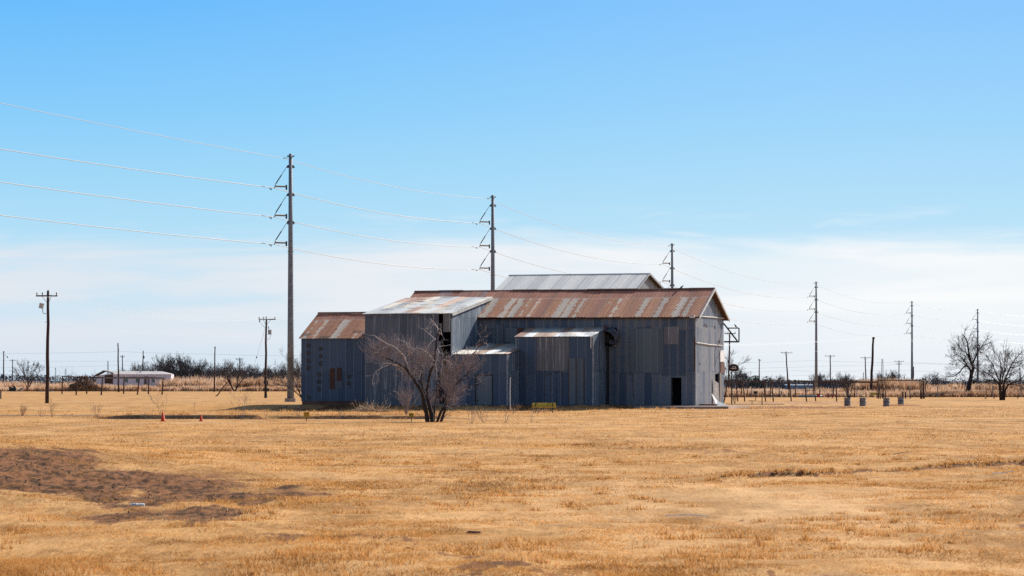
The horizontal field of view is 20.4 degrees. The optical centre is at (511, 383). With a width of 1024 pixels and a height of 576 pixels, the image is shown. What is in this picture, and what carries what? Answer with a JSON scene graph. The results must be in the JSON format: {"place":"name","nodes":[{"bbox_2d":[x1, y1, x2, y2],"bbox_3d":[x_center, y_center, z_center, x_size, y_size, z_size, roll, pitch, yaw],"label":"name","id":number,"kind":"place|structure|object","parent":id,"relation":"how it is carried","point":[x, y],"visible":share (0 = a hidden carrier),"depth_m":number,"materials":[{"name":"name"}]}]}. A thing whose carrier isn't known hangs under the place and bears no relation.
{"place":"outdoors","nodes":[
{"label":"outdoors","id":0,"kind":"place"},
{"bbox_2d":[0,386,1023,575],"bbox_3d":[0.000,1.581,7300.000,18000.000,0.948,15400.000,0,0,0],"label":"ground","id":1,"kind":"structure","parent":0,"point":[131,400],"depth_m":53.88,"materials":[{"name":"yellow plant"}]},
{"bbox_2d":[3,351,7,381],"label":"utility pole","id":2,"kind":"object","parent":1,"relation":"on","point":[3,365],"visible":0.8,"depth_m":719.86,"materials":[{"name":"grey wood"}]},
{"bbox_2d":[6,386,16,390],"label":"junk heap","id":3,"kind":"object","parent":1,"relation":"on","point":[14,388],"visible":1,"depth_m":629.68,"materials":[{"name":"black metal"}]},
{"bbox_2d":[19,405,27,415],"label":"dry weed","id":4,"kind":"object","parent":1,"relation":"on","point":[22,411],"visible":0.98,"depth_m":164.47,"materials":[{"name":"brown plant"}]},
{"bbox_2d":[10,359,44,390],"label":"bare tree","id":5,"kind":"object","parent":1,"relation":"on","point":[26,370],"visible":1,"depth_m":650.65,"materials":[{"name":"brown plant"}]},
{"bbox_2d":[36,290,56,402],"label":"utility pole","id":6,"kind":"object","parent":1,"relation":"on","point":[41,305],"visible":0.99,"depth_m":269.86,"materials":[{"name":"brown wood"}]},
{"bbox_2d":[45,398,55,416],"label":"dry weed","id":7,"kind":"object","parent":1,"relation":"on","point":[51,405],"visible":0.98,"depth_m":160.34,"materials":[{"name":"brown plant"}]},
{"bbox_2d":[0,415,101,415],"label":"concrete strip","id":8,"kind":"object","parent":1,"relation":"on","point":[49,415],"visible":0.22,"depth_m":164.99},
{"bbox_2d":[69,375,98,386],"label":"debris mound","id":9,"kind":"object","parent":1,"relation":"on","point":[84,383],"visible":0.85,"depth_m":653.73,"materials":[{"name":"brown plant"}]},
{"bbox_2d":[61,376,164,394],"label":"pole frame","id":10,"kind":"object","parent":1,"relation":"on","point":[124,378],"visible":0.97,"depth_m":469.06,"materials":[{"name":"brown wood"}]},
{"bbox_2d":[117,343,119,391],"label":"utility pole","id":11,"kind":"object","parent":1,"relation":"on","point":[118,365],"visible":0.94,"depth_m":599.90,"materials":[{"name":"brown wood"}]},
{"bbox_2d":[1,449,260,520],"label":"earth clods","id":12,"kind":"object","parent":1,"relation":"on","point":[115,499],"visible":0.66,"depth_m":46.53,"materials":[{"name":"brown soil"}]},
{"bbox_2d":[94,370,173,386],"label":"mobile home","id":13,"kind":"object","parent":1,"relation":"on","point":[140,373],"visible":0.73,"depth_m":670.10,"materials":[{"name":"white metal"}]},
{"bbox_2d":[105,375,112,383],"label":"door","id":14,"kind":"structure","parent":13,"relation":"in","point":[107,381],"depth_m":670.00,"materials":[{"name":"brown wood"}]},
{"bbox_2d":[130,503,144,505],"bbox_3d":[-5.683,1.837,43.162,0.215,0.045,0.060,0,0,0],"label":"crumpled wrapper","id":15,"kind":"object","parent":1,"relation":"on","point":[138,504],"visible":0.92,"depth_m":43.15,"materials":[{"name":"white paint"}]},
{"bbox_2d":[128,360,155,370],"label":"thicket tree","id":16,"kind":"object","parent":1,"relation":"on","point":[138,368],"visible":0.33,"depth_m":900.13,"materials":[{"name":"grey plant"}]},
{"bbox_2d":[0,373,300,390],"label":"tall weeds","id":17,"kind":"object","parent":1,"relation":"on","point":[184,384],"visible":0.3,"depth_m":658.81,"materials":[{"name":"beige plant"}]},
{"bbox_2d":[148,392,166,416],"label":"dry weed","id":18,"kind":"object","parent":1,"relation":"on","point":[158,403],"visible":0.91,"depth_m":145.51,"materials":[{"name":"beige plant"}]},
{"bbox_2d":[146,354,170,370],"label":"bush","id":19,"kind":"object","parent":1,"relation":"on","point":[154,366],"visible":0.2,"depth_m":878.13,"materials":[{"name":"grey plant"}]},
{"bbox_2d":[156,360,175,373],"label":"thicket tree","id":20,"kind":"object","parent":1,"relation":"on","point":[160,368],"visible":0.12,"depth_m":856.98,"materials":[{"name":"grey plant"}]},
{"bbox_2d":[155,352,194,379],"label":"bush","id":21,"kind":"object","parent":1,"relation":"on","point":[172,370],"visible":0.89,"depth_m":788.92,"materials":[{"name":"grey plant"}]},
{"bbox_2d":[165,355,204,377],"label":"bush","id":22,"kind":"object","parent":1,"relation":"on","point":[185,365],"visible":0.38,"depth_m":800.96,"materials":[{"name":"grey plant"}]},
{"bbox_2d":[115,385,255,390],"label":"wire fence","id":23,"kind":"object","parent":1,"relation":"on","point":[199,388],"visible":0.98,"depth_m":647.95,"materials":[{"name":"brown metal"}]},
{"bbox_2d":[175,356,208,378],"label":"bush","id":24,"kind":"object","parent":1,"relation":"on","point":[198,370],"visible":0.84,"depth_m":790.29,"materials":[{"name":"grey plant"}]},
{"bbox_2d":[189,364,213,378],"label":"bush","id":25,"kind":"object","parent":1,"relation":"on","point":[207,374],"visible":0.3,"depth_m":828.81,"materials":[{"name":"grey plant"}]},
{"bbox_2d":[213,346,215,391],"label":"utility pole","id":26,"kind":"object","parent":1,"relation":"on","point":[214,369],"visible":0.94,"depth_m":619.87,"materials":[{"name":"brown wood"}]},
{"bbox_2d":[207,369,226,379],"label":"thicket tree","id":27,"kind":"object","parent":1,"relation":"on","point":[212,377],"visible":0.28,"depth_m":799.87,"materials":[{"name":"brown plant"}]},
{"bbox_2d":[208,358,234,377],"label":"bush","id":28,"kind":"object","parent":1,"relation":"on","point":[227,364],"visible":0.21,"depth_m":849.45,"materials":[{"name":"grey plant"}]},
{"bbox_2d":[216,365,245,378],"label":"bush","id":29,"kind":"object","parent":1,"relation":"on","point":[231,373],"visible":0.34,"depth_m":779.00,"materials":[{"name":"brown plant"}]},
{"bbox_2d":[218,361,252,390],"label":"bare tree","id":30,"kind":"object","parent":1,"relation":"on","point":[227,377],"visible":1,"depth_m":651.93,"materials":[{"name":"brown plant"}]},
{"bbox_2d":[229,388,253,419],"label":"dry weed","id":31,"kind":"object","parent":1,"relation":"on","point":[242,404],"visible":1,"depth_m":149.13,"materials":[{"name":"beige plant"}]},
{"bbox_2d":[236,363,258,379],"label":"bush","id":32,"kind":"object","parent":1,"relation":"on","point":[255,370],"visible":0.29,"depth_m":798.99,"materials":[{"name":"grey plant"}]},
{"bbox_2d":[243,365,264,379],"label":"bush","id":33,"kind":"object","parent":1,"relation":"on","point":[255,376],"visible":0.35,"depth_m":760.08,"materials":[{"name":"brown plant"}]},
{"bbox_2d":[244,316,275,397],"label":"utility pole","id":34,"kind":"object","parent":1,"relation":"on","point":[265,388],"visible":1,"depth_m":361.88,"materials":[{"name":"brown wood"}]},
{"bbox_2d":[52,322,243,336],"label":"power line","id":35,"kind":"object","parent":34,"relation":"attached to","point":[183,335],"visible":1,"depth_m":336.66,"materials":[{"name":"metal"}]},
{"bbox_2d":[3,295,303,326],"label":"power line","id":36,"kind":"object","parent":34,"relation":"attached to","point":[157,315],"visible":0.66,"depth_m":309.09,"materials":[{"name":"metal"}]},
{"bbox_2d":[261,367,280,376],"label":"thicket tree","id":37,"kind":"object","parent":1,"relation":"on","point":[271,372],"visible":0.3,"depth_m":798.78,"materials":[{"name":"grey plant"}]},
{"bbox_2d":[267,368,286,380],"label":"thicket tree","id":38,"kind":"object","parent":1,"relation":"on","point":[275,374],"visible":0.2,"depth_m":778.73,"materials":[{"name":"brown plant"}]},
{"bbox_2d":[257,343,300,397],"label":"bare tree","id":39,"kind":"object","parent":1,"relation":"on","point":[297,366],"visible":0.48,"depth_m":261.15,"materials":[{"name":"brown plant"}]},
{"bbox_2d":[269,154,295,401],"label":"transmission pole","id":40,"kind":"object","parent":1,"relation":"on","point":[290,335],"visible":0.97,"depth_m":287.80,"materials":[{"name":"metal"}]},
{"bbox_2d":[1,182,1014,334],"bbox_3d":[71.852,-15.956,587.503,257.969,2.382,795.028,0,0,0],"label":"power line","id":41,"kind":"object","parent":40,"relation":"hanging from","point":[372,237],"visible":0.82,"depth_m":299.55,"materials":[{"name":"metal"}]},
{"bbox_2d":[1,149,1015,325],"bbox_3d":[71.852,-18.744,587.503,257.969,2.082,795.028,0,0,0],"label":"power line","id":42,"kind":"object","parent":40,"relation":"hanging from","point":[392,214],"visible":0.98,"depth_m":308.55,"materials":[{"name":"metal"}]},
{"bbox_2d":[0,215,1021,343],"bbox_3d":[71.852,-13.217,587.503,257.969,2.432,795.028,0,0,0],"label":"power line","id":43,"kind":"object","parent":40,"relation":"hanging from","point":[344,258],"visible":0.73,"depth_m":289.13,"materials":[{"name":"metal"}]},
{"bbox_2d":[1,103,1021,316],"bbox_3d":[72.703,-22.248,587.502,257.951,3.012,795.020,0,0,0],"label":"power line","id":44,"kind":"object","parent":40,"relation":"attached to","point":[404,188],"visible":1,"depth_m":310.37,"materials":[{"name":"metal"}]},
{"bbox_2d":[275,363,299,378],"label":"bush","id":45,"kind":"object","parent":1,"relation":"on","point":[285,372],"visible":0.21,"depth_m":760.92,"materials":[{"name":"grey plant"}]},
{"bbox_2d":[351,398,402,411],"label":"brush pile","id":46,"kind":"object","parent":1,"relation":"on","point":[364,409],"visible":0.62,"depth_m":198.80,"materials":[{"name":"brown plant"}]},
{"bbox_2d":[391,381,418,413],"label":"dry weed","id":47,"kind":"object","parent":1,"relation":"on","point":[406,399],"visible":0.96,"depth_m":158.26,"materials":[{"name":"plant"}]},
{"bbox_2d":[357,315,490,421],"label":"bare tree","id":48,"kind":"object","parent":1,"relation":"on","point":[448,377],"visible":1,"depth_m":138.86,"materials":[{"name":"brown plant"}]},
{"bbox_2d":[467,406,476,423],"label":"dry weed","id":49,"kind":"object","parent":1,"relation":"on","point":[471,414],"visible":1,"depth_m":133.32,"materials":[{"name":"brown plant"}]},
{"bbox_2d":[475,195,495,289],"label":"transmission pole","id":50,"kind":"object","parent":1,"relation":"on","point":[492,227],"visible":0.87,"depth_m":350.86,"materials":[{"name":"metal"}]},
{"bbox_2d":[0,370,1023,388],"bbox_3d":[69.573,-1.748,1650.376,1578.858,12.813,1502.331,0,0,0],"label":"distant woods","id":51,"kind":"object","parent":1,"relation":"on","point":[775,385],"visible":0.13,"depth_m":1513.05,"materials":[{"name":"brown plant"}]},
{"bbox_2d":[299,287,739,406],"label":"corrugated barn","id":52,"kind":"structure","parent":1,"relation":"on","point":[630,347],"depth_m":214.58,"materials":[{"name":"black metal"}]},
{"bbox_2d":[475,375,492,404],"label":"door","id":53,"kind":"structure","parent":52,"relation":"in","point":[483,392],"depth_m":211.60,"materials":[{"name":"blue metal"}]},
{"bbox_2d":[532,403,555,412],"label":"park bench","id":54,"kind":"object","parent":1,"relation":"on","point":[543,405],"visible":0.92,"depth_m":183.18,"materials":[{"name":"yellow paint"}]},
{"bbox_2d":[496,273,663,289],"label":"metal barn","id":55,"kind":"structure","parent":1,"relation":"on","point":[593,281],"depth_m":233.49,"materials":[{"name":"grey metal"}]},
{"bbox_2d":[659,243,674,287],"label":"transmission pole","id":56,"kind":"object","parent":1,"relation":"on","point":[672,285],"visible":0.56,"depth_m":471.86,"materials":[{"name":"metal"}]},
{"bbox_2d":[666,514,707,515],"bbox_3d":[2.462,1.859,40.047,0.601,0.034,0.030,0,0,-1],"label":"dry stick","id":57,"kind":"object","parent":1,"relation":"on","point":[686,514],"visible":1,"depth_m":40.04,"materials":[{"name":"white paint"}]},
{"bbox_2d":[633,406,748,408],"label":"concrete slab","id":58,"kind":"structure","parent":1,"relation":"on","point":[700,407],"depth_m":208.40,"materials":[{"name":"grey concrete"}]},
{"bbox_2d":[700,404,716,405],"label":"stone step","id":59,"kind":"object","parent":58,"relation":"on","point":[708,404],"visible":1,"depth_m":213.59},
{"bbox_2d":[725,332,735,387],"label":"utility pole","id":60,"kind":"object","parent":1,"relation":"on","point":[728,357],"visible":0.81,"depth_m":457.88,"materials":[{"name":"brown wood"}]},
{"bbox_2d":[729,364,738,404],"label":"basketball hoop","id":61,"kind":"object","parent":1,"relation":"on","point":[733,367],"visible":0.97,"depth_m":246.12,"materials":[{"name":"black metal"}]},
{"bbox_2d":[724,349,751,401],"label":"bare tree","id":62,"kind":"object","parent":1,"relation":"on","point":[729,363],"visible":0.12,"depth_m":262.22,"materials":[{"name":"brown plant"}]},
{"bbox_2d":[732,367,751,389],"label":"bush","id":63,"kind":"object","parent":1,"relation":"on","point":[737,376],"visible":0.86,"depth_m":819.93,"materials":[{"name":"grey plant"}]},
{"bbox_2d":[739,374,760,388],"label":"evergreen tree","id":64,"kind":"object","parent":1,"relation":"on","point":[754,378],"visible":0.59,"depth_m":900.33,"materials":[{"name":"green plant"}]},
{"bbox_2d":[729,404,783,404],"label":"concrete path","id":65,"kind":"structure","parent":1,"relation":"on","point":[756,404],"depth_m":252.40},
{"bbox_2d":[749,376,769,388],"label":"evergreen tree","id":66,"kind":"object","parent":1,"relation":"on","point":[760,385],"visible":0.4,"depth_m":919.29,"materials":[{"name":"green plant"}]},
{"bbox_2d":[766,373,786,384],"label":"thicket tree","id":67,"kind":"object","parent":1,"relation":"on","point":[777,379],"visible":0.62,"depth_m":1000.24,"materials":[{"name":"grey plant"}]},
{"bbox_2d":[786,352,788,388],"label":"utility pole","id":68,"kind":"object","parent":1,"relation":"on","point":[787,371],"visible":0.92,"depth_m":699.87,"materials":[{"name":"brown wood"}]},
{"bbox_2d":[784,384,812,388],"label":"storage shed","id":69,"kind":"structure","parent":1,"relation":"on","point":[801,386],"depth_m":900.00,"materials":[{"name":"metal"}]},
{"bbox_2d":[724,379,876,401],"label":"fence","id":70,"kind":"object","parent":1,"relation":"on","point":[764,382],"visible":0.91,"depth_m":291.00,"materials":[{"name":"brown wood"}]},
{"bbox_2d":[799,395,821,396],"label":"teal pipe","id":71,"kind":"object","parent":1,"relation":"on","point":[808,395],"visible":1,"depth_m":381.90,"materials":[{"name":"plastic"}]},
{"bbox_2d":[807,282,817,389],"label":"transmission pole","id":72,"kind":"object","parent":1,"relation":"on","point":[816,353],"visible":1,"depth_m":649.80,"materials":[{"name":"metal"}]},
{"bbox_2d":[809,373,822,387],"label":"thicket tree","id":73,"kind":"object","parent":1,"relation":"on","point":[819,379],"visible":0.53,"depth_m":759.60,"materials":[{"name":"brown plant"}]},
{"bbox_2d":[818,373,831,388],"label":"thicket tree","id":74,"kind":"object","parent":1,"relation":"on","point":[823,379],"visible":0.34,"depth_m":799.81,"materials":[{"name":"brown plant"}]},
{"bbox_2d":[830,355,834,388],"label":"utility pole","id":75,"kind":"object","parent":1,"relation":"on","point":[830,370],"visible":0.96,"depth_m":799.84,"materials":[{"name":"grey wood"}]},
{"bbox_2d":[837,372,855,397],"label":"bare tree","id":76,"kind":"object","parent":1,"relation":"on","point":[847,384],"visible":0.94,"depth_m":352.06,"materials":[{"name":"brown plant"}]},
{"bbox_2d":[844,398,850,405],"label":"barrel","id":77,"kind":"object","parent":1,"relation":"on","point":[847,401],"visible":0.88,"depth_m":236.56,"materials":[{"name":"grey paint"}]},
{"bbox_2d":[859,398,865,405],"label":"barrel","id":78,"kind":"object","parent":1,"relation":"on","point":[862,401],"visible":0.88,"depth_m":236.54,"materials":[{"name":"grey paint"}]},
{"bbox_2d":[870,337,874,390],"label":"utility pole","id":79,"kind":"object","parent":1,"relation":"on","point":[871,371],"visible":0.81,"depth_m":395.87,"materials":[{"name":"brown wood"}]},
{"bbox_2d":[724,338,1009,348],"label":"power line","id":80,"kind":"object","parent":79,"relation":"attached to","point":[843,340],"visible":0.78,"depth_m":380.95,"materials":[{"name":"metal"}]},
{"bbox_2d":[724,337,1014,346],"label":"power line","id":81,"kind":"object","parent":79,"relation":"attached to","point":[855,338],"visible":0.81,"depth_m":386.51,"materials":[{"name":"metal"}]},
{"bbox_2d":[725,386,1021,396],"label":"wire fence","id":82,"kind":"object","parent":1,"relation":"on","point":[879,391],"visible":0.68,"depth_m":383.95,"materials":[{"name":"metal"}]},
{"bbox_2d":[724,377,1023,396],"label":"tall weeds","id":83,"kind":"object","parent":1,"relation":"on","point":[895,388],"visible":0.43,"depth_m":390.16,"materials":[{"name":"beige plant"}]},
{"bbox_2d":[883,398,889,405],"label":"barrel","id":84,"kind":"object","parent":1,"relation":"on","point":[886,401],"visible":1,"depth_m":234.36,"materials":[{"name":"grey paint"}]},
{"bbox_2d":[873,372,900,379],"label":"thicket tree","id":85,"kind":"object","parent":1,"relation":"on","point":[886,374],"visible":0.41,"depth_m":899.89,"materials":[{"name":"brown plant"}]},
{"bbox_2d":[889,370,905,379],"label":"thicket tree","id":86,"kind":"object","parent":1,"relation":"on","point":[896,374],"visible":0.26,"depth_m":950.79,"materials":[{"name":"brown plant"}]},
{"bbox_2d":[898,397,903,404],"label":"barrel","id":87,"kind":"object","parent":1,"relation":"on","point":[900,400],"visible":0.81,"depth_m":245.74,"materials":[{"name":"grey paint"}]},
{"bbox_2d":[876,377,926,398],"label":"fence","id":88,"kind":"object","parent":1,"relation":"on","point":[919,380],"visible":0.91,"depth_m":346.93,"materials":[{"name":"brown wood"}]},
{"bbox_2d":[905,301,912,379],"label":"transmission pole","id":89,"kind":"object","parent":1,"relation":"on","point":[911,323],"visible":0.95,"depth_m":804.80,"materials":[{"name":"metal"}]},
{"bbox_2d":[921,372,948,386],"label":"bush","id":90,"kind":"object","parent":1,"relation":"on","point":[933,381],"visible":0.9,"depth_m":719.88,"materials":[{"name":"brown plant"}]},
{"bbox_2d":[941,325,995,391],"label":"bare tree","id":91,"kind":"object","parent":1,"relation":"on","point":[971,371],"visible":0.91,"depth_m":391.92,"materials":[{"name":"brown plant"}]},
{"bbox_2d":[971,309,978,383],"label":"transmission pole","id":92,"kind":"object","parent":1,"relation":"on","point":[977,322],"visible":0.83,"depth_m":888.82,"materials":[{"name":"metal"}]},
{"bbox_2d":[972,378,990,384],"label":"evergreen tree","id":93,"kind":"object","parent":1,"relation":"on","point":[983,383],"visible":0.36,"depth_m":898.96,"materials":[{"name":"green plant"}]},
{"bbox_2d":[978,381,991,398],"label":"dry weed","id":94,"kind":"object","parent":1,"relation":"on","point":[983,390],"visible":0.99,"depth_m":340.02,"materials":[{"name":"beige plant"}]},
{"bbox_2d":[969,338,1023,399],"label":"bare tree","id":95,"kind":"object","parent":1,"relation":"on","point":[1002,392],"visible":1,"depth_m":316.57,"materials":[{"name":"brown plant"}]},
{"bbox_2d":[0,0,1023,383],"label":"sky","id":96,"kind":"structure","parent":0,"point":[872,151],"materials":[{"name":"blue"}]},
{"bbox_2d":[711,393,727,405],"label":"broken panel","id":97,"kind":"object","parent":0,"point":[718,403],"visible":1,"depth_m":214.98,"materials":[{"name":"white paint"}]},
{"bbox_2d":[735,401,921,408],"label":"tussock grass","id":98,"kind":"structure","parent":0,"point":[803,407],"depth_m":221.88,"materials":[{"name":"beige plant"}]}
]}

